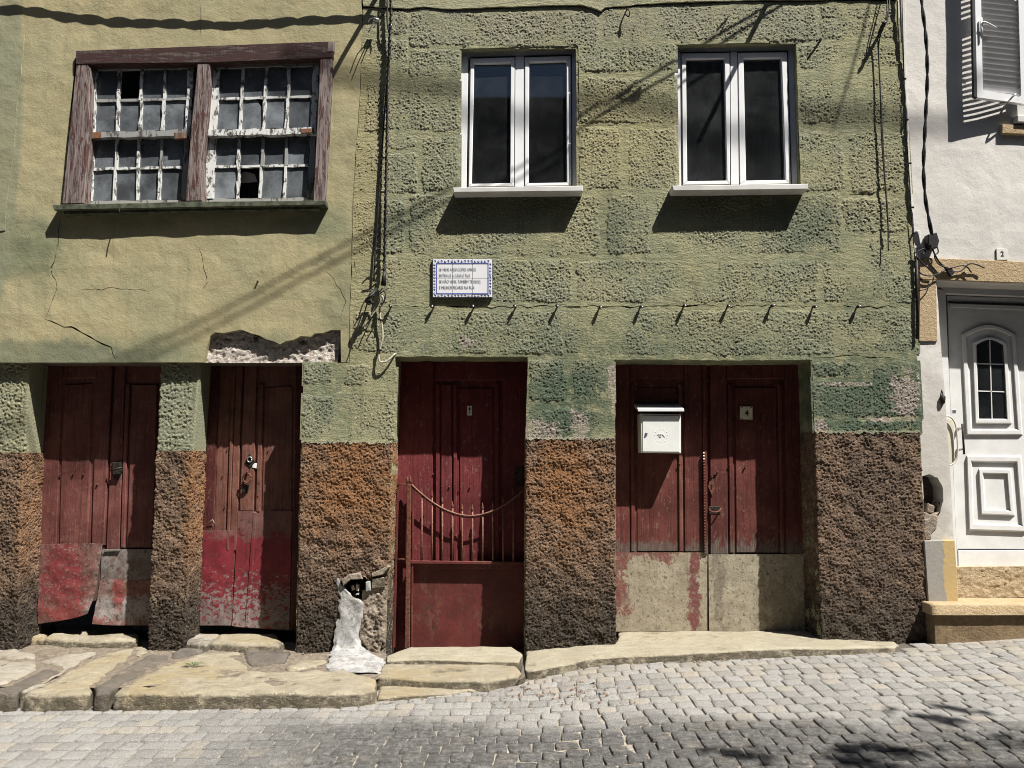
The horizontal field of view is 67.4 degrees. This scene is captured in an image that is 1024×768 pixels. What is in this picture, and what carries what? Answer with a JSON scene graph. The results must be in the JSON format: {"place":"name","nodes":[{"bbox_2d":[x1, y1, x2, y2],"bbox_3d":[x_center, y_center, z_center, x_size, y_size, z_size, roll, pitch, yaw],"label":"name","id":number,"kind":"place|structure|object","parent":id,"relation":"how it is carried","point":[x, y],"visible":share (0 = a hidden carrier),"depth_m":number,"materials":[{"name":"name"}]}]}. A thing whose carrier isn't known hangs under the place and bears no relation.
{"place":"outdoors","nodes":[
{"label":"outdoors","id":0,"kind":"place"},
{"bbox_2d":[0,630,386,712],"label":"pavement","id":1,"kind":"structure","parent":0,"point":[45,678],"depth_m":4.47,"materials":[{"name":"beige stone"}]},
{"bbox_2d":[31,624,55,644],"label":"stone sill","id":2,"kind":"structure","parent":1,"relation":"on","point":[45,633],"depth_m":5.48,"materials":[{"name":"beige stone"}]},
{"bbox_2d":[44,624,139,647],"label":"stone sill","id":3,"kind":"structure","parent":1,"relation":"on","point":[98,636],"depth_m":5.39,"materials":[{"name":"beige stone"}]},
{"bbox_2d":[183,662,204,665],"bbox_3d":[-1.980,1.743,4.779,0.159,0.014,0.113,3,-7,-29],"label":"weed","id":4,"kind":"object","parent":1,"relation":"on","point":[194,663],"visible":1,"depth_m":4.78,"materials":[{"name":"green plant"}]},
{"bbox_2d":[186,629,229,651],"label":"stone sill","id":5,"kind":"structure","parent":1,"relation":"on","point":[202,640],"depth_m":5.30,"materials":[{"name":"beige stone"}]},
{"bbox_2d":[210,629,283,652],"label":"stone sill","id":6,"kind":"structure","parent":1,"relation":"on","point":[241,640],"depth_m":5.24,"materials":[{"name":"beige stone"}]},
{"bbox_2d":[326,578,385,673],"bbox_3d":[-0.991,1.530,4.911,0.417,0.495,0.538,0,-6,0],"label":"mortar run","id":7,"kind":"object","parent":1,"relation":"on","point":[349,653],"visible":1,"depth_m":5.11,"materials":[{"name":"grey concrete"}]},
{"bbox_2d":[14,640,896,709],"bbox_3d":[-0.775,1.780,4.862,6.442,0.160,1.458,0,-6,0],"label":"grit","id":8,"kind":"object","parent":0,"point":[500,690],"visible":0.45,"depth_m":4.67,"materials":[{"name":"gravel"}]},
{"bbox_2d":[0,597,1023,767],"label":"road","id":9,"kind":"structure","parent":0,"point":[931,705],"depth_m":3.84,"materials":[{"name":"grey stone"}]},
{"bbox_2d":[0,0,363,650],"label":"plaster house","id":10,"kind":"structure","parent":9,"relation":"on","point":[159,344],"depth_m":5.51,"materials":[{"name":"yellow paint"}]},
{"bbox_2d":[37,366,161,624],"bbox_3d":[-3.009,0.762,5.551,0.945,1.913,0.104,0,-6,0],"label":"door","id":11,"kind":"structure","parent":10,"relation":"in","point":[101,428],"depth_m":5.55,"materials":[{"name":"brown paint"}]},
{"bbox_2d":[120,123,125,130],"bbox_3d":[-2.919,-1.916,5.744,0.061,0.075,0.004,0,-6,0],"label":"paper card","id":12,"kind":"object","parent":10,"relation":"in","point":[122,126],"visible":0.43,"depth_m":5.74,"materials":[{"name":"white paper"}]},
{"bbox_2d":[53,41,334,215],"bbox_3d":[-2.267,-1.835,5.641,1.948,1.302,0.327,0,-6,0],"label":"window","id":13,"kind":"structure","parent":10,"relation":"in","point":[198,167],"depth_m":5.58,"materials":[{"name":"brown paint"}]},
{"bbox_2d":[241,172,256,182],"bbox_3d":[-1.955,-1.529,5.683,0.144,0.088,0.004,0,-6,0],"label":"glass pane","id":14,"kind":"object","parent":10,"relation":"in","point":[247,177],"visible":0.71,"depth_m":5.68,"materials":[{"name":"grey glass"}]},
{"bbox_2d":[200,366,302,630],"bbox_3d":[-1.881,0.782,5.547,0.786,1.956,0.092,0,-6,0],"label":"door","id":15,"kind":"structure","parent":10,"relation":"in","point":[249,574],"depth_m":5.55,"materials":[{"name":"brown paint"}]},
{"bbox_2d":[376,646,525,701],"bbox_3d":[-0.373,1.812,4.756,0.919,0.169,0.904,0,-6,0],"label":"doorstep","id":16,"kind":"object","parent":9,"relation":"on","point":[415,672],"visible":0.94,"depth_m":4.67,"materials":[{"name":"beige stone"}]},
{"bbox_2d":[464,681,640,704],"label":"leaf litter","id":17,"kind":"object","parent":9,"relation":"on","point":[563,697],"visible":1,"depth_m":4.35,"materials":[{"name":"brown plant"}]},
{"bbox_2d":[295,0,926,660],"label":"stone house","id":18,"kind":"structure","parent":9,"relation":"on","point":[579,162],"depth_m":5.48,"materials":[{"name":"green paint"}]},
{"bbox_2d":[340,565,390,652],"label":"wall","id":19,"kind":"structure","parent":18,"relation":"attached to","point":[358,585],"depth_m":5.18,"materials":[{"name":"stone"}]},
{"bbox_2d":[359,0,392,327],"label":"cable drop","id":20,"kind":"object","parent":18,"relation":"attached to","point":[383,280],"visible":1,"depth_m":5.47,"materials":[{"name":"black rubber"}]},
{"bbox_2d":[367,5,391,31],"bbox_3d":[-0.956,-2.621,5.550,0.169,0.209,0.078,0,-6,0],"label":"cable clamp","id":21,"kind":"object","parent":18,"relation":"attached to","point":[375,19],"visible":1,"depth_m":5.56,"materials":[{"name":"metal"}]},
{"bbox_2d":[377,306,395,362],"bbox_3d":[-0.857,-0.343,5.388,0.165,0.408,0.070,4,-7,-32],"label":"grey cable","id":22,"kind":"object","parent":18,"relation":"attached to","point":[380,349],"visible":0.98,"depth_m":5.36,"materials":[{"name":"plastic"}]},
{"bbox_2d":[392,476,524,650],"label":"iron gate","id":23,"kind":"structure","parent":18,"relation":"attached to","point":[462,603],"depth_m":5.44,"materials":[{"name":"red metal"}]},
{"bbox_2d":[394,361,526,652],"bbox_3d":[-0.359,0.849,5.559,1.058,2.162,0.056,0,-6,0],"label":"door","id":24,"kind":"structure","parent":18,"relation":"in","point":[461,435],"depth_m":5.58,"materials":[{"name":"red paint"}]},
{"bbox_2d":[432,259,492,297],"bbox_3d":[-0.350,-0.745,5.428,0.426,0.279,0.039,0,-6,0],"label":"tile plaque","id":25,"kind":"object","parent":18,"relation":"attached to","point":[462,278],"visible":1,"depth_m":5.41,"materials":[{"name":"tile"}]},
{"bbox_2d":[453,50,582,197],"bbox_3d":[0.052,-1.942,5.569,0.939,1.224,0.230,0,-6,0],"label":"window","id":26,"kind":"structure","parent":18,"relation":"in","point":[519,185],"depth_m":5.62,"materials":[{"name":"white plastic"}]},
{"bbox_2d":[615,364,805,631],"bbox_3d":[1.437,0.777,5.548,1.491,1.985,0.094,0,-6,0],"label":"door","id":27,"kind":"structure","parent":18,"relation":"in","point":[709,534],"depth_m":5.54,"materials":[{"name":"red paint"}]},
{"bbox_2d":[634,404,683,452],"bbox_3d":[1.053,0.315,5.501,0.326,0.361,0.178,0,-6,0],"label":"mailbox","id":28,"kind":"object","parent":27,"relation":"attached to","point":[659,433],"visible":1,"depth_m":5.44,"materials":[{"name":"white metal"}]},
{"bbox_2d":[669,46,807,195],"bbox_3d":[1.661,-1.990,5.624,1.074,1.308,0.329,0,-6,0],"label":"window","id":29,"kind":"structure","parent":18,"relation":"in","point":[737,128],"depth_m":5.71,"materials":[{"name":"white plastic"}]},
{"bbox_2d":[740,406,752,419],"bbox_3d":[1.710,0.211,5.606,0.094,0.096,0.008,0,-6,0],"label":"number plate","id":30,"kind":"object","parent":18,"relation":"attached to","point":[746,412],"visible":1,"depth_m":5.60,"materials":[{"name":"beige metal"}]},
{"bbox_2d":[877,0,889,250],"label":"hanging cable","id":31,"kind":"object","parent":18,"relation":"hanging from","point":[882,26],"visible":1,"depth_m":5.52,"materials":[{"name":"black rubber"}]},
{"bbox_2d":[915,256,918,338],"bbox_3d":[2.850,-0.610,5.403,0.046,0.596,0.020,0,-6,0],"label":"conduit","id":32,"kind":"object","parent":18,"relation":"attached to","point":[917,297],"visible":1,"depth_m":5.39,"materials":[{"name":"metal"}]},
{"bbox_2d":[524,630,898,679],"bbox_3d":[1.321,1.834,5.086,2.497,0.276,0.781,0,-6,0],"label":"doorstep","id":33,"kind":"object","parent":9,"relation":"on","point":[641,647],"visible":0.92,"depth_m":4.94,"materials":[{"name":"beige stone"}]},
{"bbox_2d":[896,0,1023,600],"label":"white house","id":34,"kind":"structure","parent":9,"relation":"on","point":[970,357],"depth_m":5.53,"materials":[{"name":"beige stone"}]},
{"bbox_2d":[902,0,915,311],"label":"edge cable","id":35,"kind":"object","parent":34,"relation":"attached to","point":[904,78],"visible":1,"depth_m":5.51,"materials":[{"name":"black rubber"}]},
{"bbox_2d":[914,231,920,247],"bbox_3d":[2.889,-1.030,5.477,0.048,0.131,0.010,0,-6,0],"label":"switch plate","id":36,"kind":"object","parent":34,"relation":"attached to","point":[917,239],"visible":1,"depth_m":5.47,"materials":[{"name":"white plastic"}]},
{"bbox_2d":[940,390,945,407],"bbox_3d":[3.003,0.101,5.359,0.036,0.140,0.060,-2,-6,17],"label":"hook","id":37,"kind":"object","parent":34,"relation":"attached to","point":[942,399],"depth_m":5.34,"materials":[{"name":"metal"}]},
{"bbox_2d":[914,0,984,290],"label":"cable drop","id":38,"kind":"object","parent":34,"relation":"attached to","point":[931,240],"visible":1,"depth_m":5.43,"materials":[{"name":"black rubber"}]},
{"bbox_2d":[937,287,1023,565],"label":"door","id":39,"kind":"structure","parent":34,"relation":"in","point":[982,335],"depth_m":5.56,"materials":[{"name":"white plastic"}]},
{"bbox_2d":[947,416,958,465],"bbox_3d":[3.057,0.399,5.363,0.102,0.356,0.043,0,-6,0],"label":"door pull handle","id":40,"kind":"object","parent":39,"relation":"attached to","point":[950,426],"visible":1,"depth_m":5.36,"materials":[{"name":"beige plastic"}]},
{"bbox_2d":[970,0,1023,135],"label":"window","id":41,"kind":"structure","parent":34,"relation":"in","point":[997,26],"depth_m":5.54,"materials":[{"name":"white plastic"}]},
{"bbox_2d":[996,248,1008,259],"bbox_3d":[3.487,-0.923,5.463,0.083,0.084,0.010,0,-6,0],"label":"number plate","id":42,"kind":"object","parent":34,"relation":"attached to","point":[1001,254],"visible":1,"depth_m":5.46,"materials":[{"name":"white ceramic"}]},
{"bbox_2d":[921,597,1023,643],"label":"doorstep","id":43,"kind":"object","parent":9,"relation":"on","point":[962,620],"visible":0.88,"depth_m":5.07,"materials":[{"name":"beige stone"}]}
]}

